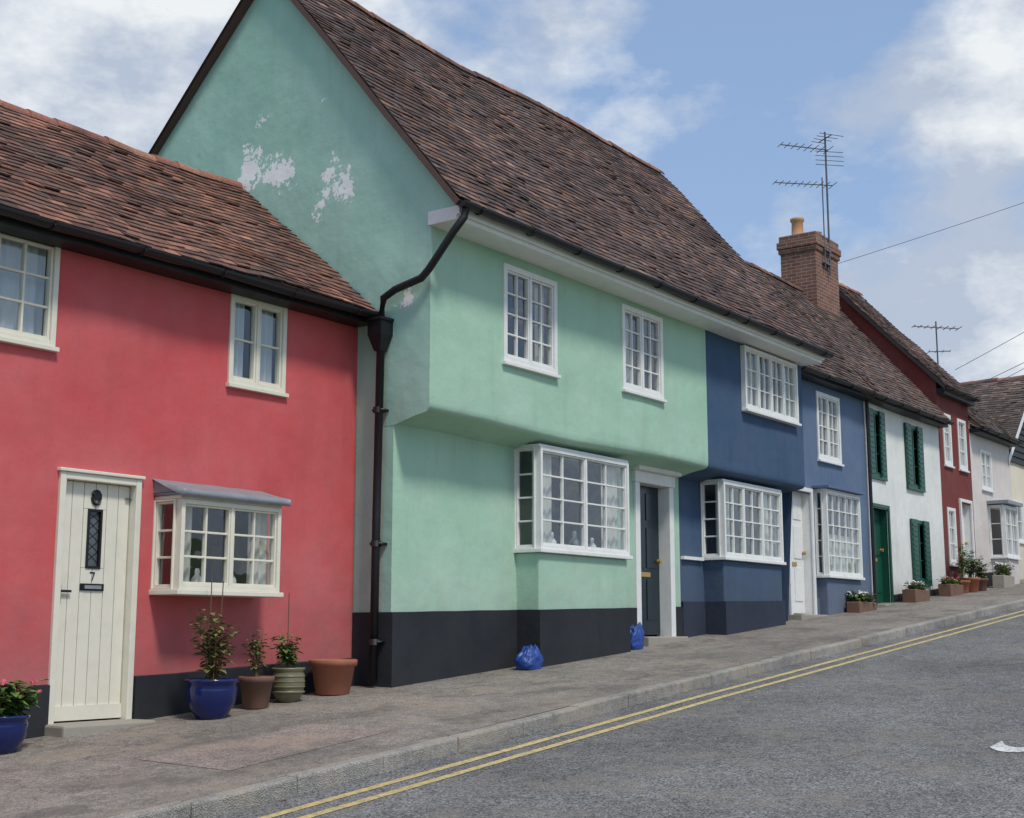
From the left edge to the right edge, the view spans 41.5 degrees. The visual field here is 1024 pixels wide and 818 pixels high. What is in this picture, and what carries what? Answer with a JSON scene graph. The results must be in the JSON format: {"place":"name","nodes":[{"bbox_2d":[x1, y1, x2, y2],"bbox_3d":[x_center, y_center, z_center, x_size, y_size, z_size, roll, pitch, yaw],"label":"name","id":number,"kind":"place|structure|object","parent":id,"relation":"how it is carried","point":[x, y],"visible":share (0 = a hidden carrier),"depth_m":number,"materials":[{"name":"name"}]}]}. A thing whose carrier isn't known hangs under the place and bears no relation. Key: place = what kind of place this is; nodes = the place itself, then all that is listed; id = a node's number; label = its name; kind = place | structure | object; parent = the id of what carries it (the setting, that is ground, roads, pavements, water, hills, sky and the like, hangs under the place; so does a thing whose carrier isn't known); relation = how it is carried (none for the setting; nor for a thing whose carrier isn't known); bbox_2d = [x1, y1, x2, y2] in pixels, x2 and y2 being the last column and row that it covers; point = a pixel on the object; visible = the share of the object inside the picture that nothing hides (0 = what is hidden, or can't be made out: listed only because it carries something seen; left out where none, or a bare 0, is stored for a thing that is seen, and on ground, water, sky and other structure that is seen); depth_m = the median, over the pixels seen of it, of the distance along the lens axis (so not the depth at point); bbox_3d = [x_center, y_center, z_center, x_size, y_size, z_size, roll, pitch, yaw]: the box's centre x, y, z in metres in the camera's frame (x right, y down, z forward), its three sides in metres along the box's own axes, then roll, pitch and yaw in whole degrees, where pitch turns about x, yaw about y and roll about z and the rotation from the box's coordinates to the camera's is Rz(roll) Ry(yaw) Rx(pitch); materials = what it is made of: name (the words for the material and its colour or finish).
{"place":"outdoors","nodes":[
{"label":"outdoors","id":0,"kind":"place"},
{"bbox_2d":[353,425,393,611],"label":"gable wall","id":1,"kind":"structure","parent":0,"point":[364,461],"depth_m":14.16,"materials":[{"name":"paint"}]},
{"bbox_2d":[0,579,1023,817],"bbox_3d":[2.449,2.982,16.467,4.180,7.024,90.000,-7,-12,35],"label":"pavement","id":2,"kind":"structure","parent":0,"point":[105,774],"depth_m":11.60,"materials":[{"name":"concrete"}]},
{"bbox_2d":[0,677,48,753],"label":"blue plant pot","id":3,"kind":"object","parent":2,"relation":"on","point":[15,699],"visible":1,"depth_m":10.11,"materials":[{"name":"ceramic"}]},
{"bbox_2d":[0,99,378,738],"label":"pink cottage","id":4,"kind":"structure","parent":2,"relation":"on","point":[178,368],"depth_m":12.32,"materials":[{"name":"paint"}]},
{"bbox_2d":[0,233,60,352],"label":"window frame","id":5,"kind":"structure","parent":4,"relation":"in","point":[47,342],"depth_m":11.37,"materials":[{"name":"beige paint"}]},
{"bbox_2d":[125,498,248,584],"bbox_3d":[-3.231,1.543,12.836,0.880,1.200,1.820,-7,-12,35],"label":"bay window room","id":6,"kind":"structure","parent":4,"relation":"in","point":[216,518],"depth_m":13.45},
{"bbox_2d":[226,294,288,397],"bbox_3d":[-2.538,-0.624,13.400,0.145,0.940,0.800,-7,-12,35],"label":"window frame","id":7,"kind":"structure","parent":4,"relation":"in","point":[253,384],"depth_m":13.40,"materials":[{"name":"beige paint"}]},
{"bbox_2d":[242,305,276,383],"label":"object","id":8,"kind":"structure","parent":4,"relation":"in","point":[247,316],"depth_m":14.26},
{"bbox_2d":[185,569,240,718],"bbox_3d":[-2.622,2.057,11.855,0.492,1.292,0.490,-7,-12,35],"label":"blue plant pot","id":9,"kind":"object","parent":2,"relation":"on","point":[211,695],"visible":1,"depth_m":11.73,"materials":[{"name":"ceramic"}]},
{"bbox_2d":[238,628,274,708],"bbox_3d":[-2.352,2.376,12.417,0.347,0.741,0.337,-7,-12,35],"label":"terracotta plant pot","id":10,"kind":"object","parent":2,"relation":"on","point":[255,688],"visible":1,"depth_m":12.29,"materials":[{"name":"ceramic"}]},
{"bbox_2d":[139,723,390,770],"bbox_3d":[-1.778,2.533,10.197,1.045,0.172,1.900,-7,-12,35],"label":"pavement patch","id":11,"kind":"object","parent":2,"relation":"on","point":[242,752],"visible":1,"depth_m":10.09,"materials":[{"name":"concrete"}]},
{"bbox_2d":[267,593,304,702],"bbox_3d":[-2.136,2.269,12.873,0.372,1.025,0.338,-7,-12,35],"label":"olive plant pot","id":12,"kind":"object","parent":2,"relation":"on","point":[288,684],"visible":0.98,"depth_m":12.71,"materials":[{"name":"ceramic"}]},
{"bbox_2d":[158,0,430,428],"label":"gable wall","id":13,"kind":"structure","parent":2,"relation":"on","point":[283,121],"depth_m":15.28,"materials":[{"name":"paint"}]},
{"bbox_2d":[149,0,253,154],"bbox_3d":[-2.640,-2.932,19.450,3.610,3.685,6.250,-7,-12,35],"label":"verge","id":14,"kind":"structure","parent":13,"relation":"attached to","point":[229,29],"depth_m":16.66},
{"bbox_2d":[366,315,393,351],"bbox_3d":[-1.399,-0.786,14.293,0.220,0.350,0.210,-7,-12,35],"label":"hopper head","id":15,"kind":"object","parent":13,"relation":"attached to","point":[380,332],"visible":1,"depth_m":14.24},
{"bbox_2d":[368,208,469,683],"bbox_3d":[-0.958,0.349,13.841,1.195,4.864,0.166,-6,-11,33],"label":"rainwater pipe","id":16,"kind":"object","parent":13,"relation":"attached to","point":[376,543],"visible":0.98,"depth_m":13.97,"materials":[{"name":"black metal"}]},
{"bbox_2d":[431,175,455,210],"bbox_3d":[-0.685,-2.357,14.163,0.422,0.515,0.001,-7,-12,35],"label":"gable wall eaves return","id":17,"kind":"object","parent":13,"relation":"attached to","point":[440,198],"visible":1,"depth_m":14.21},
{"bbox_2d":[309,659,357,694],"bbox_3d":[-1.764,2.639,13.294,0.479,0.340,0.479,-7,-12,35],"label":"terracotta plant pot","id":18,"kind":"object","parent":2,"relation":"on","point":[332,676],"visible":1,"depth_m":13.13,"materials":[{"name":"ceramic"}]},
{"bbox_2d":[351,607,682,687],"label":"plinth","id":19,"kind":"structure","parent":2,"relation":"on","point":[420,647],"depth_m":14.90,"materials":[{"name":"black paint"}]},
{"bbox_2d":[391,424,680,611],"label":"ground wall","id":20,"kind":"structure","parent":19,"relation":"on","point":[453,523],"depth_m":14.85,"materials":[{"name":"green paint"}]},
{"bbox_2d":[397,394,707,477],"bbox_3d":[0.748,0.423,16.491,0.501,0.300,6.130,-7,-12,35],"label":"jetty cove","id":21,"kind":"object","parent":20,"relation":"on","point":[478,422],"visible":0.91,"depth_m":15.61,"materials":[{"name":"green paint"}]},
{"bbox_2d":[429,226,707,455],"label":"wall","id":22,"kind":"structure","parent":21,"relation":"on","point":[466,334],"depth_m":16.12,"materials":[{"name":"green paint"}]},
{"bbox_2d":[508,275,546,364],"bbox_3d":[-0.131,-0.884,15.788,0.658,1.430,1.570,-7,-12,35],"label":"room window","id":23,"kind":"structure","parent":22,"relation":"attached to","point":[511,318],"depth_m":16.50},
{"bbox_2d":[502,263,560,378],"bbox_3d":[0.196,-1.001,15.568,0.145,1.170,1.110,-7,-12,35],"label":"window frame","id":24,"kind":"object","parent":22,"relation":"attached to","point":[527,363],"visible":0.98,"depth_m":15.57,"materials":[{"name":"wood"}]},
{"bbox_2d":[535,284,543,363],"bbox_3d":[0.097,-1.009,15.641,0.058,1.090,0.990,-7,-12,35],"label":"curtain window","id":25,"kind":"structure","parent":24,"relation":"attached to","point":[536,325],"depth_m":15.94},
{"bbox_2d":[428,205,730,329],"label":"eaves cornice","id":26,"kind":"structure","parent":22,"relation":"attached to","point":[496,236],"depth_m":15.86,"materials":[{"name":"white paint"}]},
{"bbox_2d":[457,200,739,318],"bbox_3d":[1.306,-1.694,16.370,0.156,0.086,6.230,-7,-12,35],"label":"gutter","id":27,"kind":"object","parent":26,"relation":"attached to","point":[476,209],"visible":1,"depth_m":15.74,"materials":[{"name":"black metal"}]},
{"bbox_2d":[290,0,730,317],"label":"roof","id":28,"kind":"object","parent":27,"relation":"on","point":[455,197],"visible":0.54,"depth_m":14.87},
{"bbox_2d":[299,0,733,311],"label":"roof tiles","id":29,"kind":"object","parent":28,"relation":"attached to","point":[456,144],"visible":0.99,"depth_m":17.04,"materials":[{"name":"tile"}]},
{"bbox_2d":[347,0,557,115],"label":"ridge tiles","id":30,"kind":"object","parent":29,"relation":"on","point":[449,60],"visible":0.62,"depth_m":19.00,"materials":[{"name":"tile"}]},
{"bbox_2d":[632,316,653,389],"bbox_3d":[1.358,-0.597,17.832,0.658,1.410,1.540,-7,-12,35],"label":"room window","id":31,"kind":"structure","parent":22,"relation":"attached to","point":[645,351],"depth_m":18.27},
{"bbox_2d":[621,303,666,402],"bbox_3d":[1.686,-0.714,17.612,0.145,1.150,1.080,-7,-12,35],"label":"window frame","id":32,"kind":"object","parent":22,"relation":"attached to","point":[655,394],"visible":0.98,"depth_m":17.62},
{"bbox_2d":[625,314,629,382],"bbox_3d":[1.424,-0.760,17.459,0.052,1.070,0.397,-7,-12,35],"label":"curtain window","id":33,"kind":"structure","parent":32,"relation":"attached to","point":[627,345],"depth_m":17.59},
{"bbox_2d":[520,452,600,547],"bbox_3d":[0.241,1.422,16.828,0.880,1.580,2.580,-7,-12,35],"label":"bay window room","id":34,"kind":"object","parent":20,"relation":"attached to","point":[571,469],"visible":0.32,"depth_m":17.62,"materials":[{"name":"glass"}]},
{"bbox_2d":[516,552,626,609],"bbox_3d":[0.730,2.569,16.282,0.385,1.569,1.960,-7,-12,35],"label":"bay window base","id":35,"kind":"object","parent":19,"relation":"on","point":[544,581],"visible":0.52,"depth_m":15.96,"materials":[{"name":"paint"}]},
{"bbox_2d":[513,443,632,559],"bbox_3d":[0.754,1.169,16.495,0.445,1.260,2.050,-7,-12,35],"label":"bay window sill and head","id":36,"kind":"structure","parent":35,"relation":"on","point":[568,552],"depth_m":16.09},
{"bbox_2d":[514,447,535,548],"bbox_3d":[0.166,1.038,15.733,0.296,1.180,0.082,-7,-12,35],"label":"bay window left frame","id":37,"kind":"object","parent":36,"relation":"on","point":[517,498],"visible":1,"depth_m":15.74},
{"bbox_2d":[532,451,617,548],"bbox_3d":[0.787,1.160,16.472,0.053,1.140,1.900,-7,-12,35],"label":"bay window front curtain","id":38,"kind":"object","parent":36,"relation":"hanging from","point":[612,534],"visible":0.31,"depth_m":16.98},
{"bbox_2d":[536,446,629,555],"bbox_3d":[0.876,1.150,16.409,0.097,1.180,1.980,-7,-12,35],"label":"bay window front frame","id":39,"kind":"object","parent":36,"relation":"on","point":[583,502],"visible":1,"depth_m":16.36,"materials":[{"name":"wood"}]},
{"bbox_2d":[617,468,622,549],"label":"bay window right frame","id":40,"kind":"object","parent":36,"relation":"on","point":[621,531],"visible":0.3,"depth_m":17.18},
{"bbox_2d":[514,644,543,669],"bbox_3d":[0.191,2.781,15.173,0.250,0.282,0.367,-7,-12,35],"label":"blue rubbish bag","id":41,"kind":"object","parent":2,"relation":"on","point":[529,657],"visible":1,"depth_m":15.07,"materials":[{"name":"plastic"}]},
{"bbox_2d":[630,622,643,648],"bbox_3d":[1.560,2.892,17.256,0.210,0.351,0.298,-7,-12,35],"label":"blue rubbish bag","id":42,"kind":"object","parent":2,"relation":"on","point":[637,636],"visible":0.73,"depth_m":17.18,"materials":[{"name":"plastic"}]},
{"bbox_2d":[630,464,681,635],"bbox_3d":[1.895,2.006,18.309,0.340,2.390,1.160,-7,-12,35],"label":"door frame","id":43,"kind":"object","parent":2,"relation":"on","point":[662,481],"visible":0.59,"depth_m":18.54,"materials":[{"name":"wood"}]},
{"bbox_2d":[644,636,688,646],"bbox_3d":[1.968,3.236,18.053,0.320,0.380,1.080,-7,-12,35],"label":"door step","id":44,"kind":"object","parent":2,"relation":"on","point":[653,641],"depth_m":17.83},
{"bbox_2d":[678,477,775,635],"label":"ground wall","id":45,"kind":"structure","parent":2,"relation":"on","point":[691,581],"depth_m":19.19,"materials":[{"name":"blue paint"}]},
{"bbox_2d":[705,485,758,554],"bbox_3d":[2.940,1.972,20.526,0.880,1.480,2.560,-7,-12,35],"label":"bay window room","id":46,"kind":"object","parent":45,"relation":"attached to","point":[710,512],"visible":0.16,"depth_m":21.48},
{"bbox_2d":[719,481,783,561],"bbox_3d":[3.575,1.700,20.106,0.097,1.080,1.960,-7,-12,35],"label":"bay window front frame","id":47,"kind":"object","parent":46,"relation":"attached to","point":[741,488],"visible":0.99,"depth_m":20.05,"materials":[{"name":"wood"}]},
{"bbox_2d":[679,456,804,495],"bbox_3d":[3.498,1.035,20.253,0.500,0.280,3.270,-7,-12,35],"label":"jetty cove","id":48,"kind":"object","parent":45,"relation":"on","point":[784,483],"visible":0.84,"depth_m":19.90,"materials":[{"name":"blue paint"}]},
{"bbox_2d":[705,330,804,477],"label":"wall","id":49,"kind":"structure","parent":48,"relation":"on","point":[736,434],"depth_m":19.75,"materials":[{"name":"blue paint"}]},
{"bbox_2d":[706,318,824,365],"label":"eaves cornice","id":50,"kind":"structure","parent":49,"relation":"attached to","point":[756,338],"depth_m":20.16,"materials":[{"name":"white paint"}]},
{"bbox_2d":[736,314,833,357],"bbox_3d":[4.110,-1.058,20.201,0.156,0.081,3.350,-7,-12,35],"label":"gutter","id":51,"kind":"object","parent":50,"relation":"attached to","point":[778,333],"visible":0.98,"depth_m":20.05,"materials":[{"name":"black metal"}]},
{"bbox_2d":[569,131,827,357],"bbox_3d":[2.848,-2.722,21.412,3.091,3.715,3.370,-7,-12,35],"label":"roof","id":52,"kind":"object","parent":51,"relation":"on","point":[690,239],"visible":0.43,"depth_m":21.06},
{"bbox_2d":[558,116,826,349],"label":"roof tiles","id":53,"kind":"object","parent":52,"relation":"attached to","point":[735,286],"visible":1,"depth_m":21.24,"materials":[{"name":"tile"}]},
{"bbox_2d":[555,111,664,174],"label":"ridge tiles","id":54,"kind":"object","parent":53,"relation":"on","point":[610,143],"visible":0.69,"depth_m":22.45,"materials":[{"name":"tile"}]},
{"bbox_2d":[751,355,790,414],"bbox_3d":[3.626,-0.217,20.866,0.658,1.250,2.370,-7,-12,35],"label":"room window","id":55,"kind":"structure","parent":49,"relation":"attached to","point":[765,384],"depth_m":21.82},
{"bbox_2d":[740,345,801,426],"bbox_3d":[3.954,-0.334,20.646,0.145,0.990,1.910,-7,-12,35],"label":"window frame","id":56,"kind":"object","parent":49,"relation":"attached to","point":[792,419],"visible":1,"depth_m":20.60,"materials":[{"name":"wood"}]},
{"bbox_2d":[746,353,787,415],"bbox_3d":[3.857,-0.343,20.718,0.053,0.910,1.790,-7,-12,35],"label":"curtain","id":57,"kind":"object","parent":56,"relation":"attached to","point":[777,385],"depth_m":21.15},
{"bbox_2d":[683,601,785,636],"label":"plinth","id":58,"kind":"structure","parent":2,"relation":"on","point":[717,617],"depth_m":19.23,"materials":[{"name":"blue paint"}]},
{"bbox_2d":[682,468,791,620],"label":"gable wall","id":59,"kind":"structure","parent":2,"relation":"on","point":[786,512],"depth_m":21.47,"materials":[{"name":"blue paint"}]},
{"bbox_2d":[744,260,880,619],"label":"light blue cottage","id":60,"kind":"structure","parent":2,"relation":"on","point":[829,563],"depth_m":23.36,"materials":[{"name":"paint"}]},
{"bbox_2d":[791,492,805,613],"bbox_3d":[4.618,2.362,22.296,0.062,2.008,0.872,-7,-12,35],"label":"door leaf","id":61,"kind":"structure","parent":60,"relation":"in","point":[796,517],"depth_m":22.42,"materials":[{"name":"white paint"}]},
{"bbox_2d":[815,390,843,466],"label":"window frame","id":62,"kind":"structure","parent":60,"relation":"in","point":[835,425],"depth_m":23.69,"materials":[{"name":"white paint"}]},
{"bbox_2d":[817,493,847,571],"bbox_3d":[5.182,2.429,23.597,0.880,1.820,2.100,-7,-12,35],"label":"bay window room","id":63,"kind":"structure","parent":60,"relation":"in","point":[818,494],"depth_m":24.26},
{"bbox_2d":[817,578,860,614],"bbox_3d":[5.610,3.354,23.132,0.235,0.866,1.480,-7,-12,35],"label":"bay window base","id":64,"kind":"structure","parent":60,"relation":"in","point":[831,591],"depth_m":22.70,"materials":[{"name":"blue paint"}]},
{"bbox_2d":[757,267,953,605],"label":"white cottage","id":65,"kind":"structure","parent":2,"relation":"on","point":[905,418],"depth_m":26.58,"materials":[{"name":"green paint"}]},
{"bbox_2d":[776,217,840,316],"bbox_3d":[6.410,-2.594,28.991,0.920,2.970,1.320,-7,-12,35],"label":"brick chimney","id":66,"kind":"object","parent":65,"relation":"on","point":[800,252],"visible":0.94,"depth_m":28.62,"materials":[{"name":"brick"}]},
{"bbox_2d":[772,132,843,274],"bbox_3d":[6.394,-4.462,28.822,1.645,3.200,0.627,3,-10,-20],"label":"television aerial","id":67,"kind":"object","parent":66,"relation":"attached to","point":[825,263],"visible":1,"depth_m":28.96,"materials":[{"name":"metal"}]},
{"bbox_2d":[863,410,887,481],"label":"window frame","id":68,"kind":"structure","parent":65,"relation":"in","point":[875,413],"depth_m":25.55,"materials":[{"name":"green paint"}]},
{"bbox_2d":[873,509,883,603],"bbox_3d":[6.743,2.743,25.216,0.062,1.768,0.772,-7,-12,35],"label":"door leaf","id":69,"kind":"structure","parent":65,"relation":"in","point":[876,512],"depth_m":25.37,"materials":[{"name":"green paint"}]},
{"bbox_2d":[903,423,925,492],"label":"window frame","id":70,"kind":"structure","parent":65,"relation":"in","point":[913,428],"depth_m":27.07,"materials":[{"name":"green paint"}]},
{"bbox_2d":[910,519,932,585],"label":"window frame","id":71,"kind":"structure","parent":65,"relation":"in","point":[920,523],"depth_m":26.88,"materials":[{"name":"green paint"}]},
{"bbox_2d":[845,589,876,612],"bbox_3d":[6.000,3.321,23.198,0.479,0.436,0.815,-7,-12,35],"label":"planter trough","id":72,"kind":"object","parent":2,"relation":"on","point":[859,602],"visible":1,"depth_m":23.02,"materials":[{"name":"ceramic"}]},
{"bbox_2d":[839,296,945,569],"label":"gable wall","id":73,"kind":"structure","parent":2,"relation":"on","point":[924,382],"depth_m":29.25,"materials":[{"name":"red paint"}]},
{"bbox_2d":[839,290,974,401],"bbox_3d":[8.677,-1.563,30.300,2.668,2.864,2.180,-7,-12,35],"label":"roof","id":74,"kind":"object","parent":73,"relation":"attached to","point":[910,354],"visible":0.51,"depth_m":29.34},
{"bbox_2d":[839,291,944,388],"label":"verge","id":75,"kind":"structure","parent":74,"relation":"attached to","point":[902,349],"depth_m":29.22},
{"bbox_2d":[839,285,974,396],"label":"roof tiles","id":76,"kind":"object","parent":74,"relation":"on","point":[913,349],"visible":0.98,"depth_m":30.25,"materials":[{"name":"tile"}]},
{"bbox_2d":[902,580,929,602],"bbox_3d":[7.649,3.468,25.503,0.390,0.457,0.867,-7,-12,35],"label":"planter trough","id":77,"kind":"object","parent":2,"relation":"on","point":[915,592],"visible":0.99,"depth_m":25.27,"materials":[{"name":"ceramic"}]},
{"bbox_2d":[936,575,963,596],"bbox_3d":[8.820,3.589,27.199,0.408,0.456,0.875,-7,-12,35],"label":"planter trough","id":78,"kind":"object","parent":2,"relation":"on","point":[950,586],"visible":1,"depth_m":26.93,"materials":[{"name":"ceramic"}]},
{"bbox_2d":[936,382,976,579],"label":"front wall","id":79,"kind":"structure","parent":2,"relation":"on","point":[956,484],"depth_m":29.01,"materials":[{"name":"red paint"}]},
{"bbox_2d":[942,413,954,468],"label":"window frame","id":80,"kind":"object","parent":79,"relation":"attached to","point":[947,446],"visible":0.66,"depth_m":28.96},
{"bbox_2d":[947,507,957,566],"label":"window frame","id":81,"kind":"object","parent":79,"relation":"in","point":[952,527],"visible":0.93,"depth_m":28.62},
{"bbox_2d":[936,388,974,406],"bbox_3d":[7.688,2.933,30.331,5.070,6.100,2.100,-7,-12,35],"label":"eaves board","id":82,"kind":"object","parent":79,"relation":"attached to","point":[943,392],"visible":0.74,"depth_m":29.18,"materials":[{"name":"black wood"}]},
{"bbox_2d":[957,418,969,472],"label":"window frame","id":83,"kind":"object","parent":79,"relation":"attached to","point":[962,445],"visible":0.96,"depth_m":29.77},
{"bbox_2d":[952,544,969,592],"bbox_3d":[9.296,3.297,27.888,0.337,1.010,0.493,0,-9,-2],"label":"terracotta plant pot","id":84,"kind":"object","parent":2,"relation":"on","point":[965,583],"visible":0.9,"depth_m":27.84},
{"bbox_2d":[959,498,975,577],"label":"door frame","id":85,"kind":"object","parent":2,"relation":"on","point":[969,524],"visible":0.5,"depth_m":29.63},
{"bbox_2d":[959,550,983,591],"bbox_3d":[9.567,3.396,28.233,0.483,0.869,0.617,5,-11,-29],"label":"terracotta plant pot","id":86,"kind":"object","parent":2,"relation":"on","point":[974,584],"visible":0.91,"depth_m":28.08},
{"bbox_2d":[973,563,990,590],"bbox_3d":[9.912,3.539,28.559,0.434,0.617,0.505,-7,-12,35],"label":"terracotta plant pot","id":87,"kind":"object","parent":2,"relation":"on","point":[983,583],"visible":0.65,"depth_m":28.42,"materials":[{"name":"ceramic"}]},
{"bbox_2d":[968,405,1023,586],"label":"pale cottage","id":88,"kind":"structure","parent":2,"relation":"on","point":[992,441],"depth_m":30.87,"materials":[{"name":"white paint"}]},
{"bbox_2d":[911,321,961,364],"bbox_3d":[10.302,-1.315,32.683,1.116,1.650,0.450,0,-9,-1],"label":"television aerial","id":89,"kind":"object","parent":88,"relation":"on","point":[936,328],"visible":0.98,"depth_m":32.75,"materials":[{"name":"metal"}]},
{"bbox_2d":[979,449,994,492],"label":"window frame","id":90,"kind":"structure","parent":88,"relation":"in","point":[985,457],"depth_m":30.96,"materials":[{"name":"white paint"}]},
{"bbox_2d":[973,508,1001,554],"bbox_3d":[10.784,3.101,31.350,0.880,1.540,1.600,-7,-12,35],"label":"bay window room","id":91,"kind":"structure","parent":88,"relation":"in","point":[995,514],"depth_m":31.62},
{"bbox_2d":[991,559,1019,583],"bbox_3d":[11.273,3.915,30.858,0.385,0.934,0.980,-7,-12,35],"label":"bay window base","id":92,"kind":"structure","parent":88,"relation":"in","point":[1015,572],"depth_m":30.78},
{"bbox_2d":[988,562,1014,587],"bbox_3d":[10.856,3.676,29.809,0.497,0.632,0.922,-7,-12,35],"label":"planter trough","id":93,"kind":"object","parent":2,"relation":"on","point":[1002,578],"visible":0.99,"depth_m":29.61,"materials":[{"name":"stone"}]},
{"bbox_2d":[1010,462,1023,578],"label":"front wall","id":94,"kind":"structure","parent":2,"relation":"on","point":[1017,479],"depth_m":33.54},
{"bbox_2d":[1010,402,1023,465],"bbox_3d":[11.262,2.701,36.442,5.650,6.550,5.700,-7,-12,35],"label":"weatherboards","id":95,"kind":"object","parent":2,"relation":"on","point":[1017,456],"visible":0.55,"depth_m":34.01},
{"bbox_2d":[0,0,1023,382],"label":"sky","id":96,"kind":"structure","parent":0,"point":[925,98],"materials":[{"name":"blue"}]},
{"bbox_2d":[213,607,1023,817],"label":"road","id":97,"kind":"structure","parent":0,"point":[917,730],"depth_m":9.85,"materials":[{"name":"asphalt"}]},
{"bbox_2d":[107,599,1023,817],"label":"kerb","id":98,"kind":"structure","parent":97,"relation":"on","point":[256,794],"depth_m":10.62,"materials":[{"name":"concrete"}]},
{"bbox_2d":[258,610,1023,817],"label":"double yellow lines","id":99,"kind":"object","parent":97,"relation":"on","point":[460,763],"visible":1,"depth_m":10.81,"materials":[{"name":"paint"}]},
{"bbox_2d":[990,741,1023,751],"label":"road marking","id":100,"kind":"object","parent":97,"relation":"on","point":[1000,746],"visible":1,"depth_m":9.86,"materials":[{"name":"white paint"}]},
{"bbox_2d":[640,486,659,634],"bbox_3d":[1.790,2.054,18.378,0.062,2.018,0.792,-7,-12,35],"label":"door leaf","id":101,"kind":"object","parent":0,"point":[650,587],"visible":0.62,"depth_m":18.47,"materials":[{"name":"wood"}]},
{"bbox_2d":[700,481,720,556],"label":"bay window left frame","id":102,"kind":"object","parent":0,"point":[703,519],"visible":1,"depth_m":19.44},
{"bbox_2d":[703,560,781,600],"bbox_3d":[3.428,2.953,20.006,0.385,1.332,1.940,-7,-12,35],"label":"bay window base","id":103,"kind":"object","parent":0,"point":[726,580],"visible":0.52,"depth_m":19.61,"materials":[{"name":"paint"}]},
{"bbox_2d":[702,479,785,564],"bbox_3d":[3.453,1.719,20.192,0.445,1.160,2.030,-7,-12,35],"label":"bay window sill and head","id":104,"kind":"structure","parent":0,"point":[745,559],"depth_m":19.74},
{"bbox_2d":[715,484,773,556],"bbox_3d":[3.486,1.710,20.169,0.053,1.040,1.880,-7,-12,35],"label":"bay window front curtain","id":105,"kind":"object","parent":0,"point":[766,521],"visible":0.24,"depth_m":19.77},
{"bbox_2d":[963,378,1023,452],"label":"roof tiles","id":106,"kind":"object","parent":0,"point":[993,404],"visible":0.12,"depth_m":34.83,"materials":[{"name":"tile"}]},
{"bbox_2d":[1012,499,1023,543],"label":"window frame","id":107,"kind":"object","parent":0,"point":[1021,524],"visible":0.27,"depth_m":33.66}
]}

